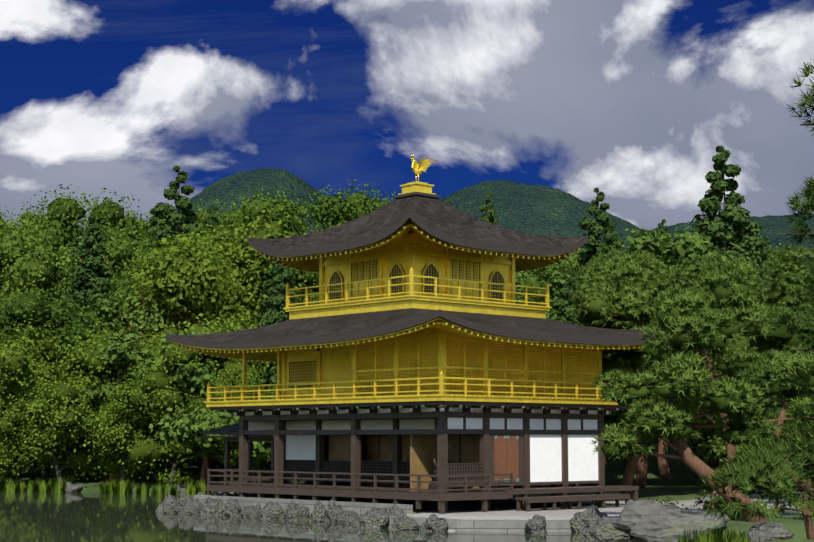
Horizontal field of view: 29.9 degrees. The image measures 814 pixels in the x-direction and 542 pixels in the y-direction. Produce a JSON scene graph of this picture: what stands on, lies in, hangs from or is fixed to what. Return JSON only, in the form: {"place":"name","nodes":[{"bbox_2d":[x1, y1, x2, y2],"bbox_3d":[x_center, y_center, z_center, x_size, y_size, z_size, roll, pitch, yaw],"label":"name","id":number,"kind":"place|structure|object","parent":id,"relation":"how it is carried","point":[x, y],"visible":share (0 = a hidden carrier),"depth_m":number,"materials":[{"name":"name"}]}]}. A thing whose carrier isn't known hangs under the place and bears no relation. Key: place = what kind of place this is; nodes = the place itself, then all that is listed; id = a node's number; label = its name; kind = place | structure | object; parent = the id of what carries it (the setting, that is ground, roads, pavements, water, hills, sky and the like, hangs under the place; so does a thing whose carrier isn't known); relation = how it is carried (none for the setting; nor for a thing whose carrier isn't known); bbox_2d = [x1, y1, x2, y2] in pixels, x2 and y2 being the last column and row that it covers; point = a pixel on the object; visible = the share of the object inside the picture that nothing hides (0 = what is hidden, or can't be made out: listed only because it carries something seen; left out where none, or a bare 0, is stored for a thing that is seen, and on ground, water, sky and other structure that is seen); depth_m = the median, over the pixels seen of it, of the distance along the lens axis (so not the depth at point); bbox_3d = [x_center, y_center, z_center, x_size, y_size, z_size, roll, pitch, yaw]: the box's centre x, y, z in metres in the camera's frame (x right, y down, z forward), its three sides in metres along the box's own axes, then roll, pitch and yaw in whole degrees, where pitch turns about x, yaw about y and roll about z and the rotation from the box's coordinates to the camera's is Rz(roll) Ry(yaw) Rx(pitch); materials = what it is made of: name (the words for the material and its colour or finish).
{"place":"outdoors","nodes":[
{"label":"outdoors","id":0,"kind":"place"},
{"bbox_2d":[0,490,641,541],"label":"pond water","id":1,"kind":"structure","parent":0,"point":[81,516],"depth_m":51.19,"materials":[{"name":"green liquid"}]},
{"bbox_2d":[0,476,16,490],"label":"reeds","id":2,"kind":"object","parent":1,"relation":"on","point":[5,485],"visible":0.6,"depth_m":87.58,"materials":[{"name":"green plant"}]},
{"bbox_2d":[10,480,25,491],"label":"reeds","id":3,"kind":"object","parent":1,"relation":"on","point":[19,487],"visible":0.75,"depth_m":86.69,"materials":[{"name":"green plant"}]},
{"bbox_2d":[34,478,54,491],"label":"reeds","id":4,"kind":"object","parent":1,"relation":"on","point":[43,487],"visible":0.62,"depth_m":86.03,"materials":[{"name":"green plant"}]},
{"bbox_2d":[52,476,72,491],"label":"reeds","id":5,"kind":"object","parent":1,"relation":"on","point":[59,487],"visible":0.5,"depth_m":85.72,"materials":[{"name":"green plant"}]},
{"bbox_2d":[64,482,82,492],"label":"rock","id":6,"kind":"object","parent":1,"relation":"in","point":[73,488],"visible":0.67,"depth_m":85.25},
{"bbox_2d":[111,477,133,493],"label":"reeds","id":7,"kind":"object","parent":1,"relation":"on","point":[122,488],"visible":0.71,"depth_m":83.09,"materials":[{"name":"green plant"}]},
{"bbox_2d":[134,483,149,493],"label":"reeds","id":8,"kind":"object","parent":1,"relation":"on","point":[138,490],"visible":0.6,"depth_m":83.11,"materials":[{"name":"green plant"}]},
{"bbox_2d":[155,497,178,512],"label":"rock","id":9,"kind":"object","parent":1,"relation":"in","point":[159,508],"visible":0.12,"depth_m":61.88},
{"bbox_2d":[161,481,178,494],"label":"reeds","id":10,"kind":"object","parent":1,"relation":"on","point":[167,490],"visible":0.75,"depth_m":81.42,"materials":[{"name":"green plant"}]},
{"bbox_2d":[163,501,180,512],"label":"rock","id":11,"kind":"object","parent":1,"relation":"in","point":[170,508],"visible":0.54,"depth_m":61.09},
{"bbox_2d":[184,478,206,494],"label":"reeds","id":12,"kind":"object","parent":1,"relation":"on","point":[188,490],"visible":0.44,"depth_m":81.14,"materials":[{"name":"green plant"}]},
{"bbox_2d":[667,528,714,541],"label":"clump","id":13,"kind":"object","parent":1,"relation":"on","point":[680,538],"visible":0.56,"depth_m":35.47,"materials":[{"name":"green plant"}]},
{"bbox_2d":[684,525,736,541],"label":"clump","id":14,"kind":"object","parent":1,"relation":"on","point":[712,537],"visible":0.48,"depth_m":35.07,"materials":[{"name":"green plant"}]},
{"bbox_2d":[689,529,744,541],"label":"clump","id":15,"kind":"object","parent":1,"relation":"on","point":[694,537],"visible":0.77,"depth_m":34.16,"materials":[{"name":"green plant"}]},
{"bbox_2d":[698,529,758,541],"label":"clump","id":16,"kind":"object","parent":1,"relation":"on","point":[725,539],"visible":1,"depth_m":33.80,"materials":[{"name":"green plant"}]},
{"bbox_2d":[0,0,813,229],"label":"sky","id":17,"kind":"structure","parent":0,"point":[634,101],"materials":[{"name":"blue"}]},
{"bbox_2d":[3,429,813,541],"bbox_3d":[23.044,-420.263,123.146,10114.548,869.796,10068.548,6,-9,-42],"label":"ground","id":18,"kind":"structure","parent":0,"point":[681,485],"depth_m":64.72,"materials":[{"name":"plant"}]},
{"bbox_2d":[0,315,19,331],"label":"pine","id":19,"kind":"object","parent":18,"relation":"on","point":[6,320],"visible":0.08,"depth_m":91.67,"materials":[{"name":"green plant"}]},
{"bbox_2d":[0,201,45,233],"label":"tree","id":20,"kind":"object","parent":18,"relation":"on","point":[23,222],"visible":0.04,"depth_m":177.00,"materials":[{"name":"green plant"}]},
{"bbox_2d":[0,378,58,480],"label":"tree","id":21,"kind":"object","parent":18,"relation":"on","point":[8,459],"visible":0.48,"depth_m":87.19,"materials":[{"name":"green plant"}]},
{"bbox_2d":[0,213,80,300],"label":"tree","id":22,"kind":"object","parent":18,"relation":"on","point":[21,259],"visible":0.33,"depth_m":113.09,"materials":[{"name":"green plant"}]},
{"bbox_2d":[0,318,104,480],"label":"maple tree","id":23,"kind":"object","parent":18,"relation":"on","point":[43,340],"visible":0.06,"depth_m":90.61,"materials":[{"name":"green plant"}]},
{"bbox_2d":[0,335,108,484],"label":"maple tree","id":24,"kind":"object","parent":18,"relation":"on","point":[58,419],"visible":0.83,"depth_m":86.45,"materials":[{"name":"green plant"}]},
{"bbox_2d":[0,279,115,478],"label":"tree","id":25,"kind":"object","parent":18,"relation":"on","point":[36,308],"visible":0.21,"depth_m":91.47,"materials":[{"name":"green plant"}]},
{"bbox_2d":[45,467,85,481],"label":"shrub","id":26,"kind":"object","parent":18,"relation":"on","point":[67,475],"visible":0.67,"depth_m":89.70,"materials":[{"name":"green plant"}]},
{"bbox_2d":[65,226,84,266],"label":"tree","id":27,"kind":"object","parent":18,"relation":"on","point":[76,249],"visible":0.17,"depth_m":142.59,"materials":[{"name":"green plant"}]},
{"bbox_2d":[15,184,148,267],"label":"tree","id":28,"kind":"object","parent":18,"relation":"on","point":[64,216],"visible":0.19,"depth_m":145.46,"materials":[{"name":"green plant"}]},
{"bbox_2d":[63,216,113,313],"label":"conifer","id":29,"kind":"object","parent":18,"relation":"on","point":[92,276],"visible":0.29,"depth_m":109.06,"materials":[{"name":"green plant"}]},
{"bbox_2d":[52,319,162,481],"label":"maple tree","id":30,"kind":"object","parent":18,"relation":"on","point":[85,356],"visible":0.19,"depth_m":88.58,"materials":[{"name":"green plant"}]},
{"bbox_2d":[79,327,163,482],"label":"shore pine","id":31,"kind":"object","parent":18,"relation":"on","point":[125,359],"visible":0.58,"depth_m":87.71,"materials":[{"name":"green plant"}]},
{"bbox_2d":[97,264,145,313],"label":"tree","id":32,"kind":"object","parent":18,"relation":"on","point":[124,285],"depth_m":104.57,"materials":[{"name":"green plant"}]},
{"bbox_2d":[47,221,208,302],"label":"tree","id":33,"kind":"object","parent":18,"relation":"on","point":[120,254],"visible":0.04,"depth_m":119.44,"materials":[{"name":"green plant"}]},
{"bbox_2d":[80,293,178,470],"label":"pine","id":34,"kind":"object","parent":18,"relation":"on","point":[107,305],"visible":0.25,"depth_m":96.53,"materials":[{"name":"green plant"}]},
{"bbox_2d":[76,400,188,480],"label":"tree","id":35,"kind":"object","parent":18,"relation":"on","point":[116,468],"visible":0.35,"depth_m":86.78,"materials":[{"name":"green plant"}]},
{"bbox_2d":[141,205,164,255],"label":"tree","id":36,"kind":"object","parent":18,"relation":"on","point":[153,221],"visible":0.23,"depth_m":128.64,"materials":[{"name":"green plant"}]},
{"bbox_2d":[118,288,199,465],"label":"tree","id":37,"kind":"object","parent":18,"relation":"on","point":[194,462],"depth_m":100.38,"materials":[{"name":"green plant"}]},
{"bbox_2d":[133,166,208,277],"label":"tall conifer","id":38,"kind":"object","parent":18,"relation":"on","point":[171,216],"visible":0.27,"depth_m":117.76,"materials":[{"name":"green plant"}]},
{"bbox_2d":[111,288,234,469],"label":"tree","id":39,"kind":"object","parent":18,"relation":"on","point":[186,316],"visible":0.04,"depth_m":97.17,"materials":[{"name":"green plant"}]},
{"bbox_2d":[150,463,197,486],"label":"shrub","id":40,"kind":"object","parent":18,"relation":"on","point":[181,477],"visible":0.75,"depth_m":86.56,"materials":[{"name":"green plant"}]},
{"bbox_2d":[85,334,266,485],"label":"maple tree","id":41,"kind":"object","parent":18,"relation":"on","point":[156,391],"visible":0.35,"depth_m":84.53,"materials":[{"name":"green plant"}]},
{"bbox_2d":[131,329,238,485],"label":"shore pine","id":42,"kind":"object","parent":18,"relation":"on","point":[181,428],"visible":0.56,"depth_m":81.65,"materials":[{"name":"green plant"}]},
{"bbox_2d":[140,199,244,230],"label":"tree","id":43,"kind":"object","parent":18,"relation":"on","point":[203,214],"visible":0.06,"depth_m":219.95,"materials":[{"name":"green plant"}]},
{"bbox_2d":[132,300,276,466],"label":"maple tree","id":44,"kind":"object","parent":18,"relation":"on","point":[226,322],"visible":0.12,"depth_m":94.69,"materials":[{"name":"green plant"}]},
{"bbox_2d":[202,499,226,515],"bbox_3d":[-7.473,9.298,59.612,0.657,0.780,1.270,-6,-9,45],"label":"rock","id":45,"kind":"object","parent":18,"relation":"on","point":[214,507],"visible":0.67,"depth_m":59.39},
{"bbox_2d":[204,203,224,233],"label":"tree","id":46,"kind":"object","parent":18,"relation":"on","point":[213,220],"visible":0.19,"depth_m":205.16,"materials":[{"name":"green plant"}]},
{"bbox_2d":[114,205,318,467],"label":"tall tree","id":47,"kind":"object","parent":18,"relation":"on","point":[202,272],"visible":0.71,"depth_m":98.20,"materials":[{"name":"green plant"}]},
{"bbox_2d":[166,365,274,478],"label":"maple tree","id":48,"kind":"object","parent":18,"relation":"on","point":[218,454],"visible":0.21,"depth_m":84.39,"materials":[{"name":"green plant"}]},
{"bbox_2d":[225,497,240,516],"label":"rock","id":49,"kind":"object","parent":18,"relation":"on","point":[233,508],"visible":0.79,"depth_m":58.62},
{"bbox_2d":[199,422,305,497],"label":"fishing pavilion","id":50,"kind":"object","parent":18,"relation":"on","point":[232,429],"visible":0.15,"depth_m":65.73,"materials":[{"name":"brown wood"}]},
{"bbox_2d":[233,435,273,463],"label":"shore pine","id":51,"kind":"object","parent":18,"relation":"on","point":[262,448],"visible":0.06,"depth_m":81.04,"materials":[{"name":"green plant"}]},
{"bbox_2d":[247,503,260,517],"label":"rock","id":52,"kind":"object","parent":18,"relation":"on","point":[252,512],"visible":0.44,"depth_m":57.70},
{"bbox_2d":[210,183,314,237],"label":"tree","id":53,"kind":"object","parent":18,"relation":"on","point":[285,206],"visible":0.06,"depth_m":147.76,"materials":[{"name":"green plant"}]},
{"bbox_2d":[251,261,289,326],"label":"conifer","id":54,"kind":"object","parent":18,"relation":"on","point":[268,284],"visible":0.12,"depth_m":99.14,"materials":[{"name":"green plant"}]},
{"bbox_2d":[259,501,284,518],"bbox_3d":[-5.049,8.981,57.118,1.074,0.796,0.654,2,-7,-15],"label":"rock","id":55,"kind":"object","parent":18,"relation":"on","point":[272,510],"visible":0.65,"depth_m":56.89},
{"bbox_2d":[256,264,299,392],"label":"tree","id":56,"kind":"object","parent":18,"relation":"on","point":[281,279],"visible":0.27,"depth_m":96.08,"materials":[{"name":"green plant"}]},
{"bbox_2d":[267,294,304,462],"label":"tree","id":57,"kind":"object","parent":18,"relation":"on","point":[298,300],"visible":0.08,"depth_m":88.91,"materials":[{"name":"green plant"}]},
{"bbox_2d":[286,506,308,520],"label":"rock","id":58,"kind":"object","parent":18,"relation":"on","point":[299,513],"visible":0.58,"depth_m":55.77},
{"bbox_2d":[291,269,318,304],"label":"tree","id":59,"kind":"object","parent":18,"relation":"on","point":[309,279],"visible":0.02,"depth_m":103.02,"materials":[{"name":"green plant"}]},
{"bbox_2d":[309,500,325,521],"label":"rock","id":60,"kind":"object","parent":18,"relation":"on","point":[318,514],"visible":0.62,"depth_m":54.80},
{"bbox_2d":[324,500,342,522],"bbox_3d":[-2.640,8.649,54.672,0.748,0.918,0.610,-4,-7,32],"label":"rock","id":61,"kind":"object","parent":18,"relation":"on","point":[332,510],"visible":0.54,"depth_m":54.50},
{"bbox_2d":[335,510,357,522],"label":"rock","id":62,"kind":"object","parent":18,"relation":"on","point":[340,515],"visible":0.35,"depth_m":53.97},
{"bbox_2d":[301,179,394,231],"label":"tree","id":63,"kind":"object","parent":18,"relation":"on","point":[332,210],"visible":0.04,"depth_m":160.94,"materials":[{"name":"green plant"}]},
{"bbox_2d":[342,513,360,523],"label":"rock","id":64,"kind":"object","parent":18,"relation":"on","point":[348,518],"visible":0.65,"depth_m":53.30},
{"bbox_2d":[357,509,388,528],"bbox_3d":[-1.112,8.310,50.859,1.071,0.741,0.952,-6,-9,43],"label":"rock","id":65,"kind":"object","parent":18,"relation":"on","point":[378,519],"visible":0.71,"depth_m":50.60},
{"bbox_2d":[194,493,572,531],"bbox_3d":[1.152,9.381,57.770,11.250,1.500,20.565,5,-8,-36],"label":"stone foundation","id":66,"kind":"object","parent":18,"relation":"on","point":[362,508],"visible":0.26,"depth_m":52.53,"materials":[{"name":"stone"}]},
{"bbox_2d":[385,504,405,515],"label":"rock","id":67,"kind":"object","parent":18,"relation":"on","point":[395,510],"visible":0.19,"depth_m":51.84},
{"bbox_2d":[392,515,419,529],"bbox_3d":[-0.099,8.287,50.092,0.887,0.584,0.885,2,-7,-16],"label":"rock","id":68,"kind":"object","parent":18,"relation":"on","point":[404,522],"visible":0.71,"depth_m":49.80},
{"bbox_2d":[204,233,638,513],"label":"pavilion","id":69,"kind":"structure","parent":18,"relation":"on","point":[439,417],"depth_m":57.43,"materials":[{"name":"gold metal"}]},
{"bbox_2d":[166,308,668,362],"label":"roof","id":70,"kind":"structure","parent":69,"relation":"on","point":[326,331],"depth_m":56.92,"materials":[{"name":"wood"}]},
{"bbox_2d":[248,195,587,272],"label":"roof","id":71,"kind":"structure","parent":69,"relation":"on","point":[437,221],"depth_m":60.10,"materials":[{"name":"wood"}]},
{"bbox_2d":[393,155,440,198],"bbox_3d":[0.439,-3.804,61.756,1.460,1.748,1.360,6,-9,-42],"label":"roof finial","id":72,"kind":"object","parent":71,"relation":"on","point":[416,187],"visible":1,"depth_m":61.50,"materials":[{"name":"gold metal"}]},
{"bbox_2d":[419,514,447,531],"bbox_3d":[0.867,8.140,49.138,0.947,0.638,0.765,-1,-6,10],"label":"rock","id":73,"kind":"object","parent":18,"relation":"on","point":[433,523],"visible":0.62,"depth_m":48.88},
{"bbox_2d":[479,193,498,224],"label":"tree","id":74,"kind":"object","parent":18,"relation":"on","point":[490,214],"visible":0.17,"depth_m":181.96,"materials":[{"name":"green plant"}]},
{"bbox_2d":[524,514,547,532],"bbox_3d":[4.138,8.071,48.470,0.857,0.667,0.974,-4,-7,29],"label":"rock","id":75,"kind":"object","parent":18,"relation":"on","point":[536,524],"visible":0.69,"depth_m":48.15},
{"bbox_2d":[515,258,572,284],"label":"tree","id":76,"kind":"object","parent":18,"relation":"on","point":[559,265],"visible":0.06,"depth_m":115.05,"materials":[{"name":"green plant"}]},
{"bbox_2d":[515,267,585,308],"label":"tree","id":77,"kind":"object","parent":18,"relation":"on","point":[532,282],"depth_m":93.19,"materials":[{"name":"green plant"}]},
{"bbox_2d":[515,266,592,305],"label":"tree","id":78,"kind":"object","parent":18,"relation":"on","point":[551,279],"visible":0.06,"depth_m":93.21,"materials":[{"name":"green plant"}]},
{"bbox_2d":[540,297,606,355],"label":"tree","id":79,"kind":"object","parent":18,"relation":"on","point":[551,314],"depth_m":82.01,"materials":[{"name":"green plant"}]},
{"bbox_2d":[563,248,585,270],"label":"tree","id":80,"kind":"object","parent":18,"relation":"on","point":[574,264],"depth_m":182.73,"materials":[{"name":"green plant"}]},
{"bbox_2d":[570,505,607,531],"bbox_3d":[5.864,8.025,49.042,1.103,1.017,1.390,-3,-7,26],"label":"rock","id":81,"kind":"object","parent":18,"relation":"on","point":[578,520],"visible":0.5,"depth_m":48.66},
{"bbox_2d":[551,269,629,484],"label":"tree","id":82,"kind":"object","parent":18,"relation":"on","point":[558,304],"visible":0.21,"depth_m":79.45,"materials":[{"name":"green plant"}]},
{"bbox_2d":[572,187,624,282],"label":"tree","id":83,"kind":"object","parent":18,"relation":"on","point":[592,245],"visible":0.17,"depth_m":154.19,"materials":[{"name":"green plant"}]},
{"bbox_2d":[583,516,632,540],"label":"rock","id":84,"kind":"object","parent":18,"relation":"on","point":[603,528],"visible":0.75,"depth_m":44.63,"materials":[{"name":"stone"}]},
{"bbox_2d":[598,220,624,273],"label":"tree","id":85,"kind":"object","parent":18,"relation":"on","point":[610,237],"visible":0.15,"depth_m":143.38,"materials":[{"name":"green plant"}]},
{"bbox_2d":[569,245,759,488],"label":"pine","id":86,"kind":"object","parent":18,"relation":"on","point":[642,465],"visible":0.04,"depth_m":73.17,"materials":[{"name":"green plant"}]},
{"bbox_2d":[658,219,671,241],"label":"tree","id":87,"kind":"object","parent":18,"relation":"on","point":[663,228],"visible":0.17,"depth_m":186.65,"materials":[{"name":"green plant"}]},
{"bbox_2d":[568,248,771,497],"bbox_3d":[10.463,4.639,65.034,12.146,10.985,8.148,6,-9,-43],"label":"pine","id":88,"kind":"object","parent":18,"relation":"on","point":[631,291],"visible":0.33,"depth_m":62.96,"materials":[{"name":"green plant"}]},
{"bbox_2d":[612,500,729,541],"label":"rock","id":89,"kind":"object","parent":18,"relation":"on","point":[646,521],"visible":0.75,"depth_m":44.05,"materials":[{"name":"stone"}]},
{"bbox_2d":[626,227,749,477],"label":"pine","id":90,"kind":"object","parent":18,"relation":"on","point":[669,253],"visible":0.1,"depth_m":78.29,"materials":[{"name":"green plant"}]},
{"bbox_2d":[615,225,760,264],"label":"tree","id":91,"kind":"object","parent":18,"relation":"on","point":[658,234],"visible":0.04,"depth_m":140.17,"materials":[{"name":"green plant"}]},
{"bbox_2d":[590,259,813,521],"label":"pine","id":92,"kind":"object","parent":18,"relation":"on","point":[656,417],"visible":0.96,"depth_m":46.75,"materials":[{"name":"green plant"}]},
{"bbox_2d":[660,341,764,470],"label":"tree","id":93,"kind":"object","parent":18,"relation":"on","point":[709,442],"visible":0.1,"depth_m":68.00,"materials":[{"name":"green plant"}]},
{"bbox_2d":[689,489,757,519],"bbox_3d":[10.023,7.526,48.033,2.156,1.456,2.207,0,-6,0],"label":"shrub","id":94,"kind":"object","parent":18,"relation":"on","point":[721,499],"visible":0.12,"depth_m":47.73,"materials":[{"name":"green plant"}]},
{"bbox_2d":[648,250,813,484],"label":"pine","id":95,"kind":"object","parent":18,"relation":"on","point":[737,363],"visible":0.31,"depth_m":62.67,"materials":[{"name":"green plant"}]},
{"bbox_2d":[690,145,773,291],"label":"tall conifer","id":96,"kind":"object","parent":18,"relation":"on","point":[715,229],"visible":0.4,"depth_m":112.00,"materials":[{"name":"green plant"}]},
{"bbox_2d":[692,256,792,486],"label":"pine","id":97,"kind":"object","parent":18,"relation":"on","point":[757,294],"visible":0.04,"depth_m":73.40,"materials":[{"name":"green plant"}]},
{"bbox_2d":[709,372,787,481],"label":"tree","id":98,"kind":"object","parent":18,"relation":"on","point":[735,375],"visible":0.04,"depth_m":70.02,"materials":[{"name":"green plant"}]},
{"bbox_2d":[693,398,813,539],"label":"islet pine","id":99,"kind":"object","parent":18,"relation":"on","point":[758,459],"visible":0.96,"depth_m":34.38,"materials":[{"name":"green plant"}]},
{"bbox_2d":[713,352,809,486],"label":"tree","id":100,"kind":"object","parent":18,"relation":"on","point":[773,431],"visible":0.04,"depth_m":69.30,"materials":[{"name":"green plant"}]},
{"bbox_2d":[713,362,813,498],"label":"pine","id":101,"kind":"object","parent":18,"relation":"on","point":[747,432],"visible":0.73,"depth_m":46.72,"materials":[{"name":"green plant"}]},
{"bbox_2d":[756,236,777,294],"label":"tree","id":102,"kind":"object","parent":18,"relation":"on","point":[766,256],"visible":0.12,"depth_m":122.33,"materials":[{"name":"green plant"}]},
{"bbox_2d":[740,522,795,541],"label":"rock","id":103,"kind":"object","parent":18,"relation":"on","point":[764,532],"visible":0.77,"depth_m":43.86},
{"bbox_2d":[726,243,813,363],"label":"pine","id":104,"kind":"object","parent":18,"relation":"on","point":[782,281],"visible":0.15,"depth_m":76.62,"materials":[{"name":"green plant"}]},
{"bbox_2d":[746,362,813,434],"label":"pine","id":105,"kind":"object","parent":18,"relation":"on","point":[771,412],"visible":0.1,"depth_m":59.05,"materials":[{"name":"green plant"}]},
{"bbox_2d":[749,266,813,355],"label":"pine","id":106,"kind":"object","parent":18,"relation":"on","point":[780,336],"visible":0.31,"depth_m":67.42,"materials":[{"name":"green plant"}]},
{"bbox_2d":[769,59,813,480],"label":"pine","id":107,"kind":"object","parent":18,"relation":"on","point":[807,193],"visible":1,"depth_m":20.72,"materials":[{"name":"green plant"}]},
{"bbox_2d":[174,168,813,271],"bbox_3d":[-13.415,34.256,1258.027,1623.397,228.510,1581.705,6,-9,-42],"label":"mountains","id":108,"kind":"structure","parent":0,"point":[545,210],"depth_m":1170.46,"materials":[{"name":"plant"}]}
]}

